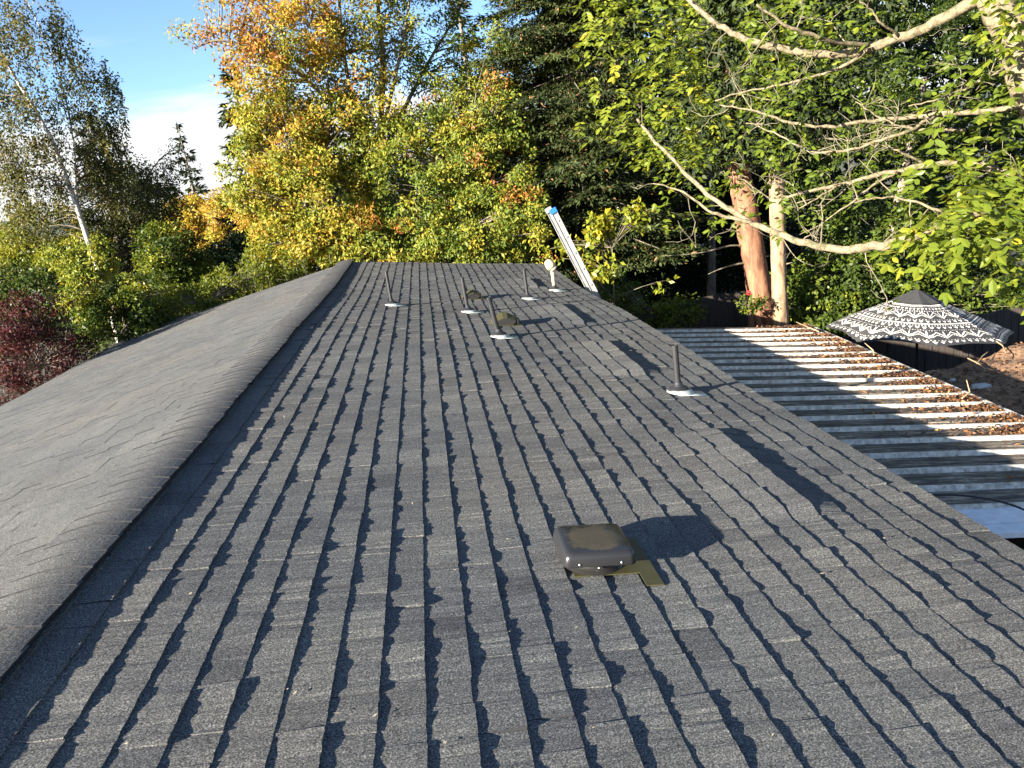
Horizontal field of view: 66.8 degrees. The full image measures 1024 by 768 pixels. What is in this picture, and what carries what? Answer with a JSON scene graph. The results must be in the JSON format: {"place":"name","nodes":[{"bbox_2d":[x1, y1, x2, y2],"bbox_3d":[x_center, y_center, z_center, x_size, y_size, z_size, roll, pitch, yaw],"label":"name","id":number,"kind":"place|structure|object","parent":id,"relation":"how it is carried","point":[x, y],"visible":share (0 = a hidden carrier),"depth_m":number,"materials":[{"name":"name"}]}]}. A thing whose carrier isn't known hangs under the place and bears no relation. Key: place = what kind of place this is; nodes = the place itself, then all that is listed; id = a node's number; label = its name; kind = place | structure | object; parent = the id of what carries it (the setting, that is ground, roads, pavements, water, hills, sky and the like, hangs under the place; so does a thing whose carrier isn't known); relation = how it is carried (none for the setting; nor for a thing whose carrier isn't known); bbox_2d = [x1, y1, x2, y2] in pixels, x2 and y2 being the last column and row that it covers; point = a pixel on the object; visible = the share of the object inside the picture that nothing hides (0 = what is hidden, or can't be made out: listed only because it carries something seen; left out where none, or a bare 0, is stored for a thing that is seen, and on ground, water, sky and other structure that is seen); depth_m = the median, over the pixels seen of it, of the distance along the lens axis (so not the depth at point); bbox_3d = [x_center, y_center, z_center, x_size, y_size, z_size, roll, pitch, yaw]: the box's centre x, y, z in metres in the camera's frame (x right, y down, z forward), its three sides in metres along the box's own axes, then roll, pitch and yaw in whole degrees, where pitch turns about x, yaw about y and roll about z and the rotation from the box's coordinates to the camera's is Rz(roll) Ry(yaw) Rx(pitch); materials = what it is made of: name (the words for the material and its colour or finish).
{"place":"outdoors","nodes":[
{"label":"outdoors","id":0,"kind":"place"},
{"bbox_2d":[0,220,25,278],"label":"tree","id":1,"kind":"object","parent":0,"point":[9,240],"visible":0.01,"depth_m":29.59,"materials":[{"name":"green plant"}]},
{"bbox_2d":[0,91,1002,241],"bbox_3d":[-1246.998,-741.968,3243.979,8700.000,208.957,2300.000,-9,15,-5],"label":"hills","id":2,"kind":"structure","parent":0,"point":[57,231],"depth_m":2894.47,"materials":[{"name":"green plant"}]},
{"bbox_2d":[0,0,1022,221],"label":"sky","id":3,"kind":"structure","parent":0,"point":[165,84],"materials":[{"name":"blue"}]},
{"bbox_2d":[0,117,1023,474],"bbox_3d":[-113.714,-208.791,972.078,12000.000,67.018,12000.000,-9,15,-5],"label":"ground","id":4,"kind":"structure","parent":0,"point":[1020,263],"depth_m":33.39,"materials":[{"name":"plant"}]},
{"bbox_2d":[0,289,102,405],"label":"red shrub","id":5,"kind":"object","parent":4,"relation":"on","point":[63,357],"visible":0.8,"depth_m":13.07,"materials":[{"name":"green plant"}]},
{"bbox_2d":[0,200,111,371],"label":"tree","id":6,"kind":"object","parent":4,"relation":"on","point":[27,248],"visible":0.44,"depth_m":21.37,"materials":[{"name":"green plant"}]},
{"bbox_2d":[0,260,116,383],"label":"shrub","id":7,"kind":"object","parent":4,"relation":"on","point":[27,278],"visible":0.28,"depth_m":15.52,"materials":[{"name":"green plant"}]},
{"bbox_2d":[33,233,125,352],"bbox_3d":[-7.799,-0.443,14.912,1.502,4.737,1.293,-9,15,-5],"label":"sumac sapling","id":8,"kind":"object","parent":4,"relation":"on","point":[75,266],"visible":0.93,"depth_m":14.39,"materials":[{"name":"green plant"}]},
{"bbox_2d":[0,0,164,342],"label":"birch tree","id":9,"kind":"object","parent":4,"relation":"on","point":[112,175],"visible":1,"depth_m":19.95,"materials":[{"name":"green plant"}]},
{"bbox_2d":[51,273,176,357],"bbox_3d":[-7.629,-0.327,15.770,2.380,4.053,2.912,-15,17,-25],"label":"shrub","id":10,"kind":"object","parent":4,"relation":"on","point":[134,311],"visible":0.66,"depth_m":14.84,"materials":[{"name":"green plant"}]},
{"bbox_2d":[46,171,187,335],"bbox_3d":[-12.088,-3.259,24.161,4.804,6.546,2.876,-9,15,-5],"label":"tree","id":11,"kind":"object","parent":4,"relation":"on","point":[166,211],"visible":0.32,"depth_m":23.49,"materials":[{"name":"green plant"}]},
{"bbox_2d":[71,109,180,341],"bbox_3d":[-16.188,-6.290,31.852,5.388,9.501,4.677,-9,15,-5],"label":"fir tree","id":12,"kind":"object","parent":4,"relation":"on","point":[96,210],"visible":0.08,"depth_m":31.18,"materials":[{"name":"green plant"}]},
{"bbox_2d":[133,167,171,267],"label":"fir tree","id":13,"kind":"object","parent":4,"relation":"on","point":[155,189],"visible":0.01,"depth_m":38.99,"materials":[{"name":"green plant"}]},
{"bbox_2d":[116,147,195,310],"bbox_3d":[-17.016,-6.766,35.872,5.148,8.380,5.158,-2,16,22],"label":"fir tree","id":14,"kind":"object","parent":4,"relation":"on","point":[123,150],"depth_m":34.89,"materials":[{"name":"green plant"}]},
{"bbox_2d":[131,137,201,285],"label":"birch tree","id":15,"kind":"object","parent":4,"relation":"on","point":[171,167],"visible":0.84,"depth_m":22.18,"materials":[{"name":"green plant"}]},
{"bbox_2d":[161,174,185,220],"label":"fir tree","id":16,"kind":"object","parent":4,"relation":"on","point":[171,191],"visible":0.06,"depth_m":40.85,"materials":[{"name":"green plant"}]},
{"bbox_2d":[115,219,237,316],"bbox_3d":[-8.460,-1.764,20.093,3.401,5.030,2.477,-18,18,-33],"label":"bush","id":17,"kind":"object","parent":4,"relation":"on","point":[182,267],"visible":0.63,"depth_m":19.45,"materials":[{"name":"green plant"}]},
{"bbox_2d":[172,122,211,230],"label":"fir tree","id":18,"kind":"object","parent":4,"relation":"on","point":[198,189],"visible":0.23,"depth_m":55.48,"materials":[{"name":"green plant"}]},
{"bbox_2d":[163,186,254,256],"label":"tree","id":19,"kind":"object","parent":4,"relation":"on","point":[203,214],"visible":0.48,"depth_m":29.82,"materials":[{"name":"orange plant"}]},
{"bbox_2d":[124,257,297,322],"bbox_3d":[-6.513,-0.797,17.608,4.189,3.830,2.074,-19,18,-35],"label":"shrub","id":20,"kind":"object","parent":4,"relation":"on","point":[199,299],"visible":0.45,"depth_m":17.05,"materials":[{"name":"green plant"}]},
{"bbox_2d":[199,216,291,280],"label":"tree","id":21,"kind":"object","parent":4,"relation":"on","point":[232,248],"visible":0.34,"depth_m":23.45,"materials":[{"name":"green plant"}]},
{"bbox_2d":[214,57,316,300],"bbox_3d":[-8.293,-5.735,25.492,4.322,9.452,4.228,-9,15,-5],"label":"fir tree","id":22,"kind":"object","parent":4,"relation":"on","point":[223,116],"visible":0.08,"depth_m":24.70,"materials":[{"name":"green plant"}]},
{"bbox_2d":[201,245,341,306],"bbox_3d":[-5.487,-1.313,18.419,3.918,3.975,2.540,-9,15,-5],"label":"laurel hedge","id":23,"kind":"object","parent":4,"relation":"on","point":[303,267],"visible":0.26,"depth_m":17.40,"materials":[{"name":"green plant"}]},
{"bbox_2d":[207,81,414,272],"bbox_3d":[-4.584,-3.288,18.486,4.797,7.632,3.821,-9,15,-5],"label":"autumn shrub","id":24,"kind":"object","parent":4,"relation":"on","point":[315,175],"visible":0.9,"depth_m":17.63,"materials":[{"name":"yellow plant"}]},
{"bbox_2d":[163,0,501,261],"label":"autumn tree","id":25,"kind":"object","parent":4,"relation":"on","point":[283,56],"visible":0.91,"depth_m":17.56,"materials":[{"name":"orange plant"}]},
{"bbox_2d":[330,14,563,264],"bbox_3d":[-1.555,-4.197,18.256,5.543,8.401,4.778,-9,15,-5],"label":"autumn shrub","id":26,"kind":"object","parent":4,"relation":"on","point":[465,148],"visible":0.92,"depth_m":17.36,"materials":[{"name":"green plant"}]},
{"bbox_2d":[444,0,513,263],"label":"spruce tree","id":27,"kind":"object","parent":4,"relation":"on","point":[465,6],"visible":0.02,"depth_m":24.91,"materials":[{"name":"green plant"}]},
{"bbox_2d":[0,260,1023,767],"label":"house","id":28,"kind":"structure","parent":4,"relation":"on","point":[316,558],"depth_m":3.22,"materials":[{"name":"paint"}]},
{"bbox_2d":[384,271,406,305],"bbox_3d":[-1.554,-1.212,10.178,0.279,0.550,0.208,-9,15,-5],"label":"vent pipe","id":29,"kind":"object","parent":28,"relation":"on","point":[391,302],"visible":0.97,"depth_m":10.15,"materials":[{"name":"grey metal"}]},
{"bbox_2d":[460,277,483,312],"bbox_3d":[-0.522,-1.072,9.680,0.279,0.541,0.208,-9,15,-5],"label":"vent pipe","id":30,"kind":"object","parent":28,"relation":"on","point":[467,309],"visible":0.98,"depth_m":9.65,"materials":[{"name":"grey metal"}]},
{"bbox_2d":[461,289,483,299],"bbox_3d":[-0.560,-1.262,10.979,0.312,0.146,0.244,-9,15,-5],"label":"box vent","id":31,"kind":"object","parent":28,"relation":"on","point":[472,294],"visible":0.9,"depth_m":10.90,"materials":[{"name":"metal"}]},
{"bbox_2d":[486,296,518,338],"bbox_3d":[-0.105,-0.647,7.953,0.278,0.526,0.208,-9,15,-5],"label":"vent pipe","id":32,"kind":"object","parent":28,"relation":"on","point":[498,333],"visible":0.98,"depth_m":7.92,"materials":[{"name":"grey metal"}]},
{"bbox_2d":[490,312,521,325],"bbox_3d":[-0.073,-0.729,8.753,0.332,0.159,0.260,-9,15,-5],"label":"box vent","id":33,"kind":"object","parent":28,"relation":"on","point":[505,319],"visible":0.87,"depth_m":8.66,"materials":[{"name":"metal"}]},
{"bbox_2d":[522,269,541,299],"bbox_3d":[0.252,-1.362,10.911,0.279,0.520,0.208,-9,15,-5],"label":"vent pipe","id":34,"kind":"object","parent":28,"relation":"on","point":[527,296],"visible":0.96,"depth_m":10.88,"materials":[{"name":"grey metal"}]},
{"bbox_2d":[94,278,975,745],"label":"leaf specks","id":35,"kind":"object","parent":28,"relation":"on","point":[510,630],"visible":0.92,"depth_m":2.70,"materials":[{"name":"brown plant"}]},
{"bbox_2d":[544,259,566,290],"bbox_3d":[0.672,-1.631,11.912,0.292,0.586,0.208,-9,15,-5],"label":"vent pipe","id":36,"kind":"object","parent":28,"relation":"on","point":[550,265],"visible":0.98,"depth_m":11.86,"materials":[{"name":"white metal"}]},
{"bbox_2d":[552,523,663,585],"bbox_3d":[0.378,0.693,3.213,0.374,0.155,0.425,-9,15,-5],"label":"roof vent","id":37,"kind":"object","parent":28,"relation":"on","point":[588,550],"visible":1,"depth_m":3.14,"materials":[{"name":"metal"}]},
{"bbox_2d":[667,344,707,395],"bbox_3d":[1.300,-0.074,5.891,0.278,0.470,0.208,-9,15,-5],"label":"vent pipe","id":38,"kind":"object","parent":28,"relation":"on","point":[678,387],"visible":0.98,"depth_m":5.86,"materials":[{"name":"grey metal"}]},
{"bbox_2d":[544,206,600,298],"bbox_3d":[1.548,-1.010,12.609,1.526,3.868,0.486,-9,15,-5],"label":"ladder","id":39,"kind":"object","parent":4,"relation":"on","point":[570,249],"visible":0.45,"depth_m":12.16,"materials":[{"name":"metal"}]},
{"bbox_2d":[465,0,713,299],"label":"spruce tree","id":40,"kind":"object","parent":4,"relation":"on","point":[545,39],"visible":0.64,"depth_m":17.96,"materials":[{"name":"green plant"}]},
{"bbox_2d":[536,196,679,304],"bbox_3d":[1.820,-1.304,14.469,2.531,4.158,1.070,-2,16,23],"label":"sapling","id":41,"kind":"object","parent":4,"relation":"on","point":[598,233],"visible":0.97,"depth_m":14.00,"materials":[{"name":"plant"}]},
{"bbox_2d":[527,172,716,314],"bbox_3d":[3.115,-4.178,23.235,5.931,4.776,4.389,-9,15,-5],"label":"dark tree","id":42,"kind":"object","parent":4,"relation":"on","point":[643,277],"visible":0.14,"depth_m":22.81,"materials":[{"name":"green plant"}]},
{"bbox_2d":[222,0,1023,293],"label":"woods","id":43,"kind":"object","parent":4,"relation":"on","point":[933,85],"visible":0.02,"depth_m":28.86,"materials":[{"name":"green plant"}]},
{"bbox_2d":[593,270,707,327],"bbox_3d":[2.840,-1.141,16.387,1.263,2.512,3.213,-16,17,-27],"label":"shrub","id":44,"kind":"object","parent":4,"relation":"on","point":[637,297],"visible":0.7,"depth_m":15.81,"materials":[{"name":"green plant"}]},
{"bbox_2d":[609,0,834,296],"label":"dark tree","id":45,"kind":"object","parent":4,"relation":"on","point":[711,277],"visible":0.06,"depth_m":20.66,"materials":[{"name":"green plant"}]},
{"bbox_2d":[638,77,849,305],"bbox_3d":[6.601,-5.843,23.078,6.686,7.319,4.240,-9,15,-5],"label":"dark tree","id":46,"kind":"object","parent":4,"relation":"on","point":[727,276],"visible":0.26,"depth_m":22.24,"materials":[{"name":"green plant"}]},
{"bbox_2d":[620,0,875,362],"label":"cedar tree","id":47,"kind":"object","parent":4,"relation":"on","point":[755,264],"visible":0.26,"depth_m":13.10,"materials":[{"name":"green plant"}]},
{"bbox_2d":[734,294,769,345],"bbox_3d":[4.460,-0.607,14.284,0.653,2.172,0.523,-5,15,13],"label":"flowering plant","id":48,"kind":"object","parent":4,"relation":"on","point":[758,302],"visible":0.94,"depth_m":14.00,"materials":[{"name":"green plant"}]},
{"bbox_2d":[644,0,916,326],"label":"cedar tree","id":49,"kind":"object","parent":4,"relation":"on","point":[779,307],"visible":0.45,"depth_m":12.45,"materials":[{"name":"green plant"}]},
{"bbox_2d":[560,0,1023,327],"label":"walnut tree","id":50,"kind":"object","parent":4,"relation":"on","point":[1003,21],"visible":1,"depth_m":7.01,"materials":[{"name":"green plant"}]},
{"bbox_2d":[623,263,970,369],"bbox_3d":[6.093,-1.320,16.636,7.914,1.775,0.085,-9,15,-5],"label":"board fence","id":51,"kind":"object","parent":4,"relation":"on","point":[717,315],"visible":0.07,"depth_m":16.34,"materials":[{"name":"black wood"}]},
{"bbox_2d":[654,324,1023,537],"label":"patio roof","id":52,"kind":"structure","parent":4,"relation":"on","point":[915,459],"depth_m":6.32,"materials":[{"name":"metal"}]},
{"bbox_2d":[694,323,1023,482],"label":"leaf litter","id":53,"kind":"object","parent":52,"relation":"on","point":[1010,417],"visible":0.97,"depth_m":7.38,"materials":[{"name":"brown plant"}]},
{"bbox_2d":[932,494,1023,510],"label":"cable","id":54,"kind":"object","parent":52,"relation":"on","point":[999,501],"visible":0.72,"depth_m":4.43,"materials":[{"name":"black rubber"}]},
{"bbox_2d":[714,0,1023,241],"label":"dark tree","id":55,"kind":"object","parent":4,"relation":"on","point":[919,20],"visible":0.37,"depth_m":18.76,"materials":[{"name":"green plant"}]},
{"bbox_2d":[769,199,1023,337],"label":"laurel shrub","id":56,"kind":"object","parent":4,"relation":"on","point":[811,295],"visible":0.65,"depth_m":15.05,"materials":[{"name":"green plant"}]},
{"bbox_2d":[825,289,1014,369],"bbox_3d":[6.629,-0.531,12.727,2.596,2.156,2.596,-9,15,-5],"label":"garden umbrella","id":57,"kind":"object","parent":4,"relation":"on","point":[916,316],"visible":0.96,"depth_m":11.99,"materials":[{"name":"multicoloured fabric"}]},
{"bbox_2d":[817,307,1023,390],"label":"board fence","id":58,"kind":"object","parent":4,"relation":"on","point":[941,357],"visible":0.26,"depth_m":14.54,"materials":[{"name":"black wood"}]},
{"bbox_2d":[924,343,1023,549],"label":"bank","id":59,"kind":"structure","parent":4,"relation":"on","point":[1004,398],"depth_m":9.68,"materials":[{"name":"brown soil"}]},
{"bbox_2d":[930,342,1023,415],"bbox_3d":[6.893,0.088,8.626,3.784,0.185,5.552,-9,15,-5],"label":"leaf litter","id":60,"kind":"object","parent":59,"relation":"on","point":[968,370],"visible":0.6,"depth_m":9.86,"materials":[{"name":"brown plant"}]},
{"bbox_2d":[969,383,991,388],"bbox_3d":[5.619,0.049,9.313,0.283,0.137,0.182,-9,15,-5],"label":"stone","id":61,"kind":"object","parent":59,"relation":"on","point":[978,385],"visible":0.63,"depth_m":9.26,"materials":[{"name":"grey stone"}]},
{"bbox_2d":[967,341,1005,371],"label":"twig","id":62,"kind":"object","parent":59,"relation":"on","point":[984,354],"visible":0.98,"depth_m":10.40,"materials":[{"name":"beige wood"}]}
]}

